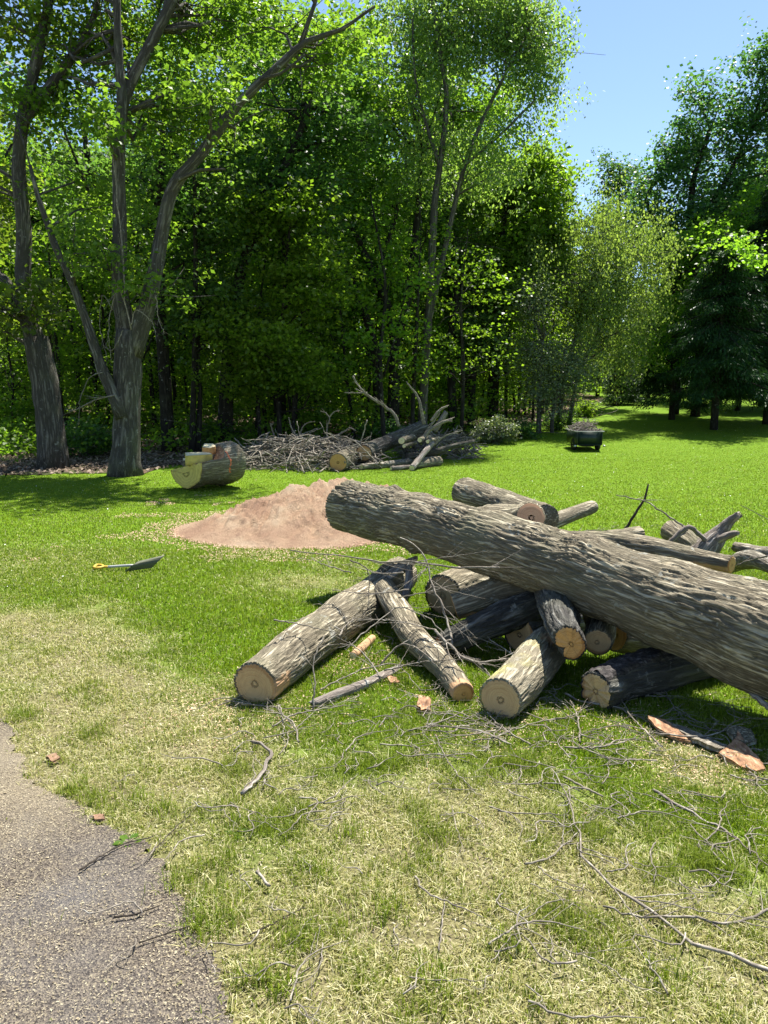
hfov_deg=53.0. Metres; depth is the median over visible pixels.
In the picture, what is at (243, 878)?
twig
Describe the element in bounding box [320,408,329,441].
forked upright
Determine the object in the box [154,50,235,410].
woodland tree
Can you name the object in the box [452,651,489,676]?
bare branch
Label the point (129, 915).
wavy stick
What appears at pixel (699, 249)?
yellow maple
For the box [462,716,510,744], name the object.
twig
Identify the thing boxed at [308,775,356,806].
twig
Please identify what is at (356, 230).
woodland tree
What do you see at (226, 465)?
split trunk
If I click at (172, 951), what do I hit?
chaff
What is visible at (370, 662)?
bare branch
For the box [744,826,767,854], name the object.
twig
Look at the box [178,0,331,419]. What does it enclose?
woodland tree
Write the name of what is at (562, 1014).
twig
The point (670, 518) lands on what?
slender branch
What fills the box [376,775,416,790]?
twig
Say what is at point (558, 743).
twig
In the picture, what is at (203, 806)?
twig
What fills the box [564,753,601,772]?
twig
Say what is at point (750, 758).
bark slab
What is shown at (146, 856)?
twig
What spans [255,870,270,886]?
stub stick
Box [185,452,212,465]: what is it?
wood wedge
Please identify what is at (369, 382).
thin sapling
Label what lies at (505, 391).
thin sapling
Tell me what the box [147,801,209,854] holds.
edge stick
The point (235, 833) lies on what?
weed
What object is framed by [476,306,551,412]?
thin sapling
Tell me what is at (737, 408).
spruce
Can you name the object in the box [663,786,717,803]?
twig
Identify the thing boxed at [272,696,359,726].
bare branch
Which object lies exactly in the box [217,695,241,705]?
twig
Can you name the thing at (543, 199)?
round lime tree
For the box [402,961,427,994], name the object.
twig
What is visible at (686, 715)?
twig
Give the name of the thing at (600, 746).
bare branch
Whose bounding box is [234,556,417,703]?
straight log
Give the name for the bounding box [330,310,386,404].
thin sapling
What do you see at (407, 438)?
log
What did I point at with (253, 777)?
twig
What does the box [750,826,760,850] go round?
twig
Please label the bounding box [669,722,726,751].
grey strip
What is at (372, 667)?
branch
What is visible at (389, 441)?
felled trunk
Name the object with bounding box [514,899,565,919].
twig
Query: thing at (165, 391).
tree
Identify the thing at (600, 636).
dim log
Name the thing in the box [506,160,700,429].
weeping birch
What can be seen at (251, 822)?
twig
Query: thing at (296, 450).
brush pile
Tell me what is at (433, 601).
round log
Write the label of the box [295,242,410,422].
thin sapling
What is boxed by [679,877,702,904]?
twig
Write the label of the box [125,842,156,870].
twig
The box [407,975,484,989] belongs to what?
twig
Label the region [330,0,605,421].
tall airy tree
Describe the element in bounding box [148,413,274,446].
back bush
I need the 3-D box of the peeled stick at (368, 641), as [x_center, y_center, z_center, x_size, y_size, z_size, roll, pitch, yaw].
[-0.127,0.846,4.854,0.058,0.058,0.373,3,10,18]
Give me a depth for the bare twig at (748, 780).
3.20 m
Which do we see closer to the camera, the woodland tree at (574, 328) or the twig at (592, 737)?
the twig at (592, 737)
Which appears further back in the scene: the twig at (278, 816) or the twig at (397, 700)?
the twig at (397, 700)
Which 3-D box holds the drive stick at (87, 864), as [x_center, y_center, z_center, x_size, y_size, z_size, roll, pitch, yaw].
[-0.946,1.196,2.716,0.065,0.021,0.268,7,12,37]
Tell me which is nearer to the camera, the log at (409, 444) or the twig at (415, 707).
the twig at (415, 707)
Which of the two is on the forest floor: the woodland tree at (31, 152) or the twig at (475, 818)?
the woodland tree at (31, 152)
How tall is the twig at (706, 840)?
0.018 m
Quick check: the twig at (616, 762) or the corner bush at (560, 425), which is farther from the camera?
the corner bush at (560, 425)
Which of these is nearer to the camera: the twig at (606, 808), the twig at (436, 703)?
the twig at (606, 808)
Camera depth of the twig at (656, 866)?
2.61 m
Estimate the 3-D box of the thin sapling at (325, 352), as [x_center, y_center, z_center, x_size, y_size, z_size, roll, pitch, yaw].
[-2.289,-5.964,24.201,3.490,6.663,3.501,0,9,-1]
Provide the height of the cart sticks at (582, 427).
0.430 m
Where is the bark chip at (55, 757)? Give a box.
[46,753,60,763]
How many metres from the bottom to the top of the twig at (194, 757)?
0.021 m
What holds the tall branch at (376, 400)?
on the brush pile
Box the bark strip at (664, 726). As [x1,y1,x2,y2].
[648,715,691,743]
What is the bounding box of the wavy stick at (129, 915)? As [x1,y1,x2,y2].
[113,905,159,917]
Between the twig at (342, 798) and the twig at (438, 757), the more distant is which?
the twig at (438, 757)
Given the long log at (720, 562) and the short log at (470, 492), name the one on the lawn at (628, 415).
the short log at (470, 492)
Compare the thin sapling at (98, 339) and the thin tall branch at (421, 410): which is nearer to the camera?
the thin tall branch at (421, 410)
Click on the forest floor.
(589, 397)
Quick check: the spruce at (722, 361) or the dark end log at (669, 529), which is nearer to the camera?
the dark end log at (669, 529)
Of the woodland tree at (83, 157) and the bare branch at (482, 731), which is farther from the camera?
the woodland tree at (83, 157)
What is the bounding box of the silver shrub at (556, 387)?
[487,271,616,431]
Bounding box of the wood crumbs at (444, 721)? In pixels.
[105,624,767,847]
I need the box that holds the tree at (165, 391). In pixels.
[64,1,258,451]
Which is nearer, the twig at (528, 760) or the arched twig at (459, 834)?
the arched twig at (459, 834)
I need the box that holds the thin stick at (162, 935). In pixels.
[139,925,189,942]
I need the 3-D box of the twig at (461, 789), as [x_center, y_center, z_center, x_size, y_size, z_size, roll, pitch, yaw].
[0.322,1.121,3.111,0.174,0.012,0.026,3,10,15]
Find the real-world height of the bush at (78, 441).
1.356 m
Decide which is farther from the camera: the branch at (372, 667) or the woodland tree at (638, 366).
the woodland tree at (638, 366)
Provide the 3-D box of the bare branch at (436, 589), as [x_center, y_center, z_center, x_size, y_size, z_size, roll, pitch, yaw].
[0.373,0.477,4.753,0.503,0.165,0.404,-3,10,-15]
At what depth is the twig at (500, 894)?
2.40 m
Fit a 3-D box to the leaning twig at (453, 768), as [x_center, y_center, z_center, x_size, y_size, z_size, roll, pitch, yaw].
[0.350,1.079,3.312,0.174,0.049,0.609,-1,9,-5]
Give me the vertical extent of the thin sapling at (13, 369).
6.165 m
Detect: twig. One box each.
[81,901,142,913]
[103,938,138,968]
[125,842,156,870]
[129,843,166,867]
[153,834,204,866]
[159,752,222,765]
[177,800,222,812]
[177,929,259,974]
[193,697,233,709]
[193,800,240,818]
[213,730,253,738]
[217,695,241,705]
[225,697,374,721]
[226,751,252,765]
[230,802,267,819]
[231,697,261,705]
[233,736,259,751]
[233,961,294,979]
[239,811,263,836]
[239,868,254,889]
[244,760,255,787]
[250,907,304,934]
[252,807,295,832]
[261,779,277,791]
[262,894,295,914]
[263,704,294,743]
[263,725,313,737]
[278,728,290,754]
[278,779,315,794]
[278,810,325,835]
[283,915,318,945]
[284,996,327,1023]
[285,942,322,995]
[287,774,317,782]
[290,930,347,1000]
[296,633,335,709]
[299,1006,313,1023]
[300,797,352,827]
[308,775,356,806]
[314,811,341,830]
[315,750,343,768]
[323,791,361,803]
[324,799,349,813]
[337,694,362,704]
[339,719,375,724]
[340,863,362,873]
[345,723,388,751]
[347,743,376,759]
[357,774,384,794]
[365,680,585,742]
[367,757,393,768]
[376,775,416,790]
[379,712,401,726]
[380,739,468,766]
[381,692,419,703]
[389,925,405,950]
[396,750,446,757]
[400,703,438,709]
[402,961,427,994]
[405,725,457,744]
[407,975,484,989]
[414,876,483,917]
[418,753,456,760]
[420,710,472,718]
[423,695,454,715]
[425,706,454,714]
[427,770,457,793]
[434,734,487,804]
[436,728,495,739]
[438,898,444,950]
[439,806,488,865]
[441,807,464,815]
[442,788,483,792]
[448,713,481,721]
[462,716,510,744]
[463,711,494,722]
[465,739,493,757]
[467,814,483,828]
[472,724,522,740]
[473,922,576,973]
[473,974,492,989]
[476,738,505,750]
[476,755,505,770]
[486,761,539,780]
[488,902,586,944]
[489,775,534,784]
[489,806,542,838]
[494,905,530,952]
[495,893,528,928]
[497,810,570,820]
[498,745,555,768]
[500,766,521,791]
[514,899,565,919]
[520,925,663,1006]
[525,722,550,729]
[525,766,551,784]
[525,984,546,1008]
[526,820,553,841]
[528,1000,645,1018]
[530,883,609,926]
[534,930,560,964]
[535,781,573,803]
[536,714,570,740]
[538,866,593,892]
[539,884,584,905]
[544,782,578,793]
[548,729,569,757]
[549,812,588,827]
[552,704,591,718]
[552,731,609,759]
[557,765,592,778]
[557,786,588,805]
[560,728,597,738]
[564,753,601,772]
[571,769,615,782]
[577,842,615,866]
[578,732,605,743]
[583,773,627,778]
[588,732,620,741]
[588,746,656,760]
[590,713,659,738]
[591,804,626,814]
[598,731,661,748]
[602,754,635,765]
[602,756,617,782]
[606,841,637,871]
[607,932,685,973]
[609,804,634,825]
[610,791,629,815]
[616,748,633,767]
[617,788,638,806]
[617,805,693,822]
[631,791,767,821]
[634,862,684,866]
[643,842,656,882]
[645,690,682,696]
[645,704,684,721]
[647,949,674,994]
[649,743,678,756]
[658,789,725,812]
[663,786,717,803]
[666,764,697,772]
[674,706,700,721]
[674,752,713,760]
[677,810,737,865]
[679,835,727,851]
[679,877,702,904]
[688,868,749,896]
[690,824,731,861]
[702,876,727,887]
[704,801,737,840]
[715,867,743,875]
[730,774,767,784]
[744,773,767,794]
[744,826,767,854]
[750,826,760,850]
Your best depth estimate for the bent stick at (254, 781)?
3.28 m
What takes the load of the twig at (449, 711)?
on the lawn at (628, 415)
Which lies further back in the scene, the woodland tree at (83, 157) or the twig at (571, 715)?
the woodland tree at (83, 157)
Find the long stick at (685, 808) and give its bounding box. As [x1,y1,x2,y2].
[652,789,767,899]
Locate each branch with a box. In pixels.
[258,696,329,742]
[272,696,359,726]
[274,618,342,635]
[282,554,351,572]
[290,541,528,576]
[308,665,401,707]
[314,583,408,608]
[314,633,382,677]
[320,613,362,636]
[320,646,452,690]
[341,559,379,626]
[343,608,434,629]
[345,391,366,393]
[345,605,463,662]
[347,557,403,580]
[352,375,399,426]
[380,635,447,667]
[384,646,463,670]
[394,537,491,652]
[398,570,484,597]
[407,383,425,423]
[408,702,470,731]
[417,706,505,741]
[423,417,453,437]
[424,412,439,432]
[430,405,448,421]
[434,429,462,445]
[434,629,521,668]
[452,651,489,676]
[468,710,531,745]
[470,636,512,654]
[525,801,628,864]
[550,767,767,971]
[557,697,591,742]
[563,775,602,796]
[564,692,687,726]
[564,726,674,748]
[589,695,662,746]
[603,887,767,960]
[617,494,687,530]
[625,484,648,527]
[648,688,763,719]
[655,692,767,736]
[660,696,767,743]
[668,525,706,541]
[737,555,767,565]
[749,692,767,709]
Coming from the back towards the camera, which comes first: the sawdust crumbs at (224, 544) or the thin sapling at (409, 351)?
the thin sapling at (409, 351)
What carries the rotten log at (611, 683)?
on the lawn at (628, 415)
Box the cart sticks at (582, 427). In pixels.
[564,418,601,430]
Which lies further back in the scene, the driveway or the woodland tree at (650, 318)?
the woodland tree at (650, 318)
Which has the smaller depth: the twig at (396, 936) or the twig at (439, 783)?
the twig at (396, 936)
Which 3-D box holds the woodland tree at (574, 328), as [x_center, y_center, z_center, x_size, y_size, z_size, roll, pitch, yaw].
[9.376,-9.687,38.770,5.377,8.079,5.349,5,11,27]
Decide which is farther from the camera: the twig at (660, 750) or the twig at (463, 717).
the twig at (463, 717)
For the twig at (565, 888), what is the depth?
2.48 m
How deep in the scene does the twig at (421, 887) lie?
2.43 m
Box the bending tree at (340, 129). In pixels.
[166,1,405,442]
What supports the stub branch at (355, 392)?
attached to the tall branch at (376, 400)
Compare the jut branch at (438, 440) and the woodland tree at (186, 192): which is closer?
the jut branch at (438, 440)
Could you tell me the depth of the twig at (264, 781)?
3.14 m
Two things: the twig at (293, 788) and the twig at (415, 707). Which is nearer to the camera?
the twig at (293, 788)
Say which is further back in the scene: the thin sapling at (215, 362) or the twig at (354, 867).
the thin sapling at (215, 362)
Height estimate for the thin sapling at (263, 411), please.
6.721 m
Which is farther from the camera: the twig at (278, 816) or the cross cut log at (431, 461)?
the cross cut log at (431, 461)
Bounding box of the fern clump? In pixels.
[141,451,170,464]
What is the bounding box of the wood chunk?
[417,695,430,715]
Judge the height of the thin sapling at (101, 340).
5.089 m
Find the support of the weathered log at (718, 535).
on the lawn at (628, 415)
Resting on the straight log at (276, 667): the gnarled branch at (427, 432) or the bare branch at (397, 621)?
the bare branch at (397, 621)
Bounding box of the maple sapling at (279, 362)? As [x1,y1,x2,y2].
[164,164,375,450]
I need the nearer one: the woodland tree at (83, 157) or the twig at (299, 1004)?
the twig at (299, 1004)
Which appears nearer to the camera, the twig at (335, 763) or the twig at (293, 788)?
the twig at (293, 788)
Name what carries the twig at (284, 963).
on the lawn at (628, 415)
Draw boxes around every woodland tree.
[0,49,86,306]
[0,112,15,266]
[0,122,37,195]
[0,122,101,344]
[0,123,90,397]
[0,143,56,328]
[26,68,231,331]
[41,131,147,410]
[58,86,223,406]
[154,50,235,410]
[157,0,375,431]
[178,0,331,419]
[182,144,285,408]
[261,124,414,420]
[292,182,386,398]
[322,76,398,397]
[348,151,452,396]
[376,108,485,410]
[398,120,550,417]
[445,71,576,244]
[452,120,512,302]
[533,246,585,399]
[549,253,619,398]
[577,307,614,395]
[611,278,656,371]
[627,298,654,394]
[628,276,703,391]
[705,134,767,405]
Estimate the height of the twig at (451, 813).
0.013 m
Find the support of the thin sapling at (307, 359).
on the forest floor
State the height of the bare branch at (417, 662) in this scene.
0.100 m
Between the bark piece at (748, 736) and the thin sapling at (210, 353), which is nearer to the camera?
the bark piece at (748, 736)
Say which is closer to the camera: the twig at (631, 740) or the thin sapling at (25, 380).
the twig at (631, 740)
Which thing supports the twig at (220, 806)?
on the lawn at (628, 415)
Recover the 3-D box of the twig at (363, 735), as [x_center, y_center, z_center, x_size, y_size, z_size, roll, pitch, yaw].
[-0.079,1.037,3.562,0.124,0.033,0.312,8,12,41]
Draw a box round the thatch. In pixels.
[0,631,767,1023]
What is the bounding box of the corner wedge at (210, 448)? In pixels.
[202,444,215,454]
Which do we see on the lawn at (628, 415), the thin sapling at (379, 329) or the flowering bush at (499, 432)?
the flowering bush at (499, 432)
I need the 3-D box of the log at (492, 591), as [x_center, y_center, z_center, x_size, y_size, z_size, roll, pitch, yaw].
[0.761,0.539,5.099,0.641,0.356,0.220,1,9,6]
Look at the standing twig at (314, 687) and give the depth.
3.95 m
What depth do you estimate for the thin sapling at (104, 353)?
21.57 m
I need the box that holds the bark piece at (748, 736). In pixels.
[726,726,756,745]
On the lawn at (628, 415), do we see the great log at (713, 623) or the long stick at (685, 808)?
the long stick at (685, 808)
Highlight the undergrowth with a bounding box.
[0,315,610,461]
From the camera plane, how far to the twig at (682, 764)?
3.31 m
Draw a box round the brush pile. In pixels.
[230,420,391,473]
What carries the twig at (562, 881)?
on the lawn at (628, 415)
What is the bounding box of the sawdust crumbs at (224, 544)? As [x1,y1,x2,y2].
[23,494,410,562]
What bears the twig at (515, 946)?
on the lawn at (628, 415)
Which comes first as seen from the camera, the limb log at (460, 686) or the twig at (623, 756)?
the twig at (623, 756)
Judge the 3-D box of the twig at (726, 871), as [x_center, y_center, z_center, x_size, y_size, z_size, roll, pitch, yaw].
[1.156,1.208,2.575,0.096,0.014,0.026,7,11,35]
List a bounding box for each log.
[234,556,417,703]
[325,480,767,700]
[359,456,432,469]
[374,579,473,703]
[390,465,409,470]
[398,434,415,443]
[402,441,416,447]
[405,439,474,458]
[409,441,434,470]
[412,456,442,468]
[417,435,432,442]
[425,566,489,615]
[426,436,439,443]
[433,410,447,432]
[435,591,542,655]
[450,578,526,619]
[451,477,558,526]
[479,626,565,719]
[504,613,584,650]
[534,589,586,660]
[557,500,597,527]
[577,531,735,573]
[580,647,713,710]
[582,614,615,654]
[611,627,649,653]
[660,520,698,546]
[691,511,742,552]
[731,542,767,554]
[732,550,767,572]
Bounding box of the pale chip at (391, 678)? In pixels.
[388,675,399,683]
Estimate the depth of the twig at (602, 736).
3.58 m
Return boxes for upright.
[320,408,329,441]
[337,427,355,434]
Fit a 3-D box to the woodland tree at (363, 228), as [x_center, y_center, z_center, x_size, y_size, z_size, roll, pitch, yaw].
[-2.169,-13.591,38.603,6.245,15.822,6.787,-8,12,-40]
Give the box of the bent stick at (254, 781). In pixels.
[240,740,273,794]
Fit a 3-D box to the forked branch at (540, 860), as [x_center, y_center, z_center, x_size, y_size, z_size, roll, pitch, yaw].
[0.706,1.156,2.782,0.269,0.063,0.474,5,10,26]
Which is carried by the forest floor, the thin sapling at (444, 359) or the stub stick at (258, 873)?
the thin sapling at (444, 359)
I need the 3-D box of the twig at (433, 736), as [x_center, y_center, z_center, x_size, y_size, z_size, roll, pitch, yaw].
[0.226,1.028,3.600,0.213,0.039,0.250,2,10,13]
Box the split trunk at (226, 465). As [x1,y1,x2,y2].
[171,441,245,488]
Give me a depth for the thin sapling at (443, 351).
25.69 m
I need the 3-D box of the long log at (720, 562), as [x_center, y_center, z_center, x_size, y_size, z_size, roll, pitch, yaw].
[1.702,0.262,5.220,0.207,0.224,1.290,-8,12,-40]
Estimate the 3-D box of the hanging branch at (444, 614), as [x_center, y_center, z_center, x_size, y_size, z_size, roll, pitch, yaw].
[0.241,0.516,4.505,0.664,0.618,0.602,8,12,41]
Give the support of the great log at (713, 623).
on the rotten log at (611, 683)
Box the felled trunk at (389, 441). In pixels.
[356,420,428,460]
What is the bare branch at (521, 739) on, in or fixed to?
on the lawn at (628, 415)
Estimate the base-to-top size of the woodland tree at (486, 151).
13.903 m
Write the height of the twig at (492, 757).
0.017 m
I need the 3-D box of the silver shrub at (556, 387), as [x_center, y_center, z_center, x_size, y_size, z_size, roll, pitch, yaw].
[5.111,-4.788,23.247,3.999,4.868,3.164,0,9,0]
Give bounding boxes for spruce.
[599,352,645,404]
[608,261,705,414]
[632,231,767,429]
[666,189,767,424]
[680,246,766,410]
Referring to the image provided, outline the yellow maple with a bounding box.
[619,177,767,419]
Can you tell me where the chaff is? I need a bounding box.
[0,722,244,1023]
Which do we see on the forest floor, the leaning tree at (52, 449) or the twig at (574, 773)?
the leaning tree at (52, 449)
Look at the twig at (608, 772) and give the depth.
3.22 m
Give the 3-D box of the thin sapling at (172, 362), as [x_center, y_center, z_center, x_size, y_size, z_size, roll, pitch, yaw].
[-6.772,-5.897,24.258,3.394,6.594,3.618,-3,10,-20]
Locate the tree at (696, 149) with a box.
[596,11,767,416]
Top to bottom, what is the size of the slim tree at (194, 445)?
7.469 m
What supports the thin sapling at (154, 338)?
on the forest floor
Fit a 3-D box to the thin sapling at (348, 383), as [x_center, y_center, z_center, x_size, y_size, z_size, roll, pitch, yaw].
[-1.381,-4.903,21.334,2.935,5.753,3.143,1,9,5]
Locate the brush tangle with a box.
[384,422,487,459]
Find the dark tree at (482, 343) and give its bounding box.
[368,164,525,431]
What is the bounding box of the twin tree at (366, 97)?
[276,2,521,429]
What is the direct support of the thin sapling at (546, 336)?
on the forest floor
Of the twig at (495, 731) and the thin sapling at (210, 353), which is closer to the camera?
the twig at (495, 731)
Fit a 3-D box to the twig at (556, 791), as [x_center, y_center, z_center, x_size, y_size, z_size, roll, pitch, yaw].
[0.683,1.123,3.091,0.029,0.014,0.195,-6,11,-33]
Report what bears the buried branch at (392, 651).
on the limb log at (460, 686)
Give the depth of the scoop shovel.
6.87 m
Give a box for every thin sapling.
[0,186,153,424]
[0,206,112,410]
[0,240,26,386]
[0,249,71,422]
[0,262,21,412]
[0,275,67,430]
[0,292,27,418]
[1,309,69,399]
[1,319,31,391]
[8,274,95,425]
[9,215,113,422]
[31,228,150,429]
[45,213,186,413]
[53,240,166,434]
[57,288,112,397]
[60,263,114,410]
[61,278,134,389]
[61,279,113,418]
[78,173,203,434]
[134,238,214,426]
[142,305,191,398]
[144,324,187,397]
[150,300,218,421]
[150,321,220,415]
[170,215,275,371]
[183,301,244,376]
[211,237,310,436]
[216,235,284,431]
[229,250,333,419]
[240,223,355,443]
[260,302,333,432]
[262,313,325,432]
[272,241,358,423]
[291,194,441,436]
[292,222,374,423]
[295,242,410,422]
[307,301,352,395]
[308,230,384,437]
[328,225,437,397]
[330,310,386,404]
[331,223,404,423]
[355,205,469,423]
[355,301,439,419]
[364,250,433,376]
[378,314,431,392]
[379,300,436,414]
[412,217,538,436]
[412,308,458,375]
[420,213,520,423]
[456,277,532,387]
[466,258,558,421]
[470,281,563,413]
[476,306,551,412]
[486,323,531,390]
[502,304,569,421]
[509,276,577,413]
[511,303,568,411]
[515,277,577,418]
[519,288,570,412]
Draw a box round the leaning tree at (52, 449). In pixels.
[0,0,191,468]
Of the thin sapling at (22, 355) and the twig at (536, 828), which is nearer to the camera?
the twig at (536, 828)
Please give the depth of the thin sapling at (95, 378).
20.89 m
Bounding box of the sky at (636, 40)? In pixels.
[0,0,767,364]
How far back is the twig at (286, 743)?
3.50 m
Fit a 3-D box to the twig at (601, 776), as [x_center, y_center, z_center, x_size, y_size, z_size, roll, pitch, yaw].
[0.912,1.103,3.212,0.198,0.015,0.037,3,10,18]
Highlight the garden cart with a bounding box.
[566,429,605,449]
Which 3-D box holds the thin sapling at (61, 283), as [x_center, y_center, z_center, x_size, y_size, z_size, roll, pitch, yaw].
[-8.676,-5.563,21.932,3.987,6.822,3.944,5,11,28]
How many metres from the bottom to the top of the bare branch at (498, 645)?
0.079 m
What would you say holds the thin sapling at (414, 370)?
on the lawn at (628, 415)
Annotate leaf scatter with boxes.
[0,414,557,475]
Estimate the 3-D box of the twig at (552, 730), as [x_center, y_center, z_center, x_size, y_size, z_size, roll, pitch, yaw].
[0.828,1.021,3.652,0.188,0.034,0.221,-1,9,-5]
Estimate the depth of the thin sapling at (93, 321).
26.19 m
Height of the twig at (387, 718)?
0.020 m
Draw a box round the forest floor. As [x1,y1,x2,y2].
[0,389,604,474]
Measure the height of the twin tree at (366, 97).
12.347 m
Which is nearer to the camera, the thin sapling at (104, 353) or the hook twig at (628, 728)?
the hook twig at (628, 728)
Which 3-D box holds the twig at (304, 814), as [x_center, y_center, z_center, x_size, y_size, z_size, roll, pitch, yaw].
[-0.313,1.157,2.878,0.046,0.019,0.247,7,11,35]
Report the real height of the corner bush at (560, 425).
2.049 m
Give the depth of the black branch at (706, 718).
3.72 m
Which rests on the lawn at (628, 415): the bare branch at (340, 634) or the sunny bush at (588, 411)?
the sunny bush at (588, 411)
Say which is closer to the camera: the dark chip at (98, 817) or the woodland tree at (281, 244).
the dark chip at (98, 817)
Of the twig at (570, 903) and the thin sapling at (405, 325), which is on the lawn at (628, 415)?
the twig at (570, 903)
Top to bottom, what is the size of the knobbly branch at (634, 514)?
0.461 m
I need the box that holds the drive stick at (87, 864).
[79,836,152,870]
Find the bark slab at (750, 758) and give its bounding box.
[718,731,764,772]
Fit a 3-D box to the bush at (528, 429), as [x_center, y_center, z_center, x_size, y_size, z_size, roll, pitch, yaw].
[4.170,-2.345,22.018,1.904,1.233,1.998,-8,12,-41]
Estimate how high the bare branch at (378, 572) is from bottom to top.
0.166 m
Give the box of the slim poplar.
[570,146,673,405]
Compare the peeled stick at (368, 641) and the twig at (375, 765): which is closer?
the twig at (375, 765)
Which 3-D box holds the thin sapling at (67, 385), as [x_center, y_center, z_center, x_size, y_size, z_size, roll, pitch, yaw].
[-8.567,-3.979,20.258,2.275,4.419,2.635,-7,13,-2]
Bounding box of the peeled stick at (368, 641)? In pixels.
[349,635,375,658]
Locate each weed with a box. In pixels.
[112,833,139,846]
[225,828,246,838]
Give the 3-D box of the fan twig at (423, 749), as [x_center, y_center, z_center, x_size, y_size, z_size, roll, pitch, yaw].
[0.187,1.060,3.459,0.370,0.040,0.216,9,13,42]
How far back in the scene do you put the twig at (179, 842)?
2.75 m
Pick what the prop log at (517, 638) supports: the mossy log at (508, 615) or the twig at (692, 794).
the mossy log at (508, 615)
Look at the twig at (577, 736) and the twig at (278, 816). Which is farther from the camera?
the twig at (577, 736)
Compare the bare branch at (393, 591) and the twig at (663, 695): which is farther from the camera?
the bare branch at (393, 591)
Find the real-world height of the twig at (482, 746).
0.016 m
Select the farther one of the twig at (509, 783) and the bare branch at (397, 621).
the bare branch at (397, 621)
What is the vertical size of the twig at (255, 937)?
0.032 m
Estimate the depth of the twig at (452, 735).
3.59 m
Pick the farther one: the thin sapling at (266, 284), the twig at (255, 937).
the thin sapling at (266, 284)
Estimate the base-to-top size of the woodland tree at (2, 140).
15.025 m
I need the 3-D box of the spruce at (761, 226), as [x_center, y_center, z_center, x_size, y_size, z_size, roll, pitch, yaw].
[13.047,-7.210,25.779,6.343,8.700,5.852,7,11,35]
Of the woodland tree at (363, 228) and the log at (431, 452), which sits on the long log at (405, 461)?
the log at (431, 452)
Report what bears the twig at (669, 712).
on the lawn at (628, 415)
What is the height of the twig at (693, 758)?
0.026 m
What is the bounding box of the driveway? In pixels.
[0,719,232,1023]
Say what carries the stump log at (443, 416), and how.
on the brush tangle
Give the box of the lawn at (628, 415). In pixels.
[0,387,767,1023]
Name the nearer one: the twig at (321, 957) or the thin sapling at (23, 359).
the twig at (321, 957)
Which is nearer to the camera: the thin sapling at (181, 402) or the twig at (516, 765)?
the twig at (516, 765)
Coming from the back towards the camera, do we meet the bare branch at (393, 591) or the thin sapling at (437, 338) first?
the thin sapling at (437, 338)
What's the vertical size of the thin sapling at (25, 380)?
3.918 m
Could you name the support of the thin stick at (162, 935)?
on the driveway
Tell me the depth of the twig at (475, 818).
2.88 m
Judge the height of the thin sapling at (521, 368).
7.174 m
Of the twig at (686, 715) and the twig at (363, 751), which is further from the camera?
the twig at (686, 715)
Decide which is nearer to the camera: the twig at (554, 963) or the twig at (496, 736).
the twig at (554, 963)
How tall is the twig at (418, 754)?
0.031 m
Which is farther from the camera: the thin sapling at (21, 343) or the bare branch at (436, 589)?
the thin sapling at (21, 343)
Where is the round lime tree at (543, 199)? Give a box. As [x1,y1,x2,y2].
[408,107,598,421]
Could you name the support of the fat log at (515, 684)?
on the lawn at (628, 415)
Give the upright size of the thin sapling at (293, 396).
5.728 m
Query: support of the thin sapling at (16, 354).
on the forest floor
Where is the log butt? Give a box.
[605,526,644,534]
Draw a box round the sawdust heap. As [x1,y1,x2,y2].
[167,477,388,549]
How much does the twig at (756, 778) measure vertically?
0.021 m
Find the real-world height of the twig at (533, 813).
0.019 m
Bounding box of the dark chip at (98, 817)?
[93,814,104,820]
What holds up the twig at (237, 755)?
on the lawn at (628, 415)
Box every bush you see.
[64,415,164,456]
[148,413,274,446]
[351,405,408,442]
[467,414,524,444]
[495,409,556,439]
[524,405,586,430]
[564,397,616,418]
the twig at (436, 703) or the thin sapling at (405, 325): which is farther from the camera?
the thin sapling at (405, 325)
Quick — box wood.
[5,132,761,391]
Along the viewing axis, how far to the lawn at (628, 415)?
3.48 m
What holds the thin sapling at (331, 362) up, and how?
on the forest floor
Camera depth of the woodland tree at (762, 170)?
34.02 m
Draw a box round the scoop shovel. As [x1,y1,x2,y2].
[93,555,164,571]
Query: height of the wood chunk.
0.071 m
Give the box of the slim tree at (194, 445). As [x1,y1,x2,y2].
[153,126,284,451]
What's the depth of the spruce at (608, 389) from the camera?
36.45 m
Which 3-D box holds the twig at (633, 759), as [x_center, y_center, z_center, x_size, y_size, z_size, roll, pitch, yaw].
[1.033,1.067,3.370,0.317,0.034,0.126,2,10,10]
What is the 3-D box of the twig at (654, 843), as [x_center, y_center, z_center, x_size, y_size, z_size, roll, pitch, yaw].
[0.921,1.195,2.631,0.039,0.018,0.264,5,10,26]
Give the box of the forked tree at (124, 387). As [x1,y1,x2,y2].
[0,0,397,476]
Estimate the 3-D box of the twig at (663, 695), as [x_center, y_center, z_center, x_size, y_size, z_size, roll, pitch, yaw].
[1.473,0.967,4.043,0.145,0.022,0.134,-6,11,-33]
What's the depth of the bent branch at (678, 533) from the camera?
5.94 m
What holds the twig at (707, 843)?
on the lawn at (628, 415)
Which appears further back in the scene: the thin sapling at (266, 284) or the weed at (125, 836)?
the thin sapling at (266, 284)

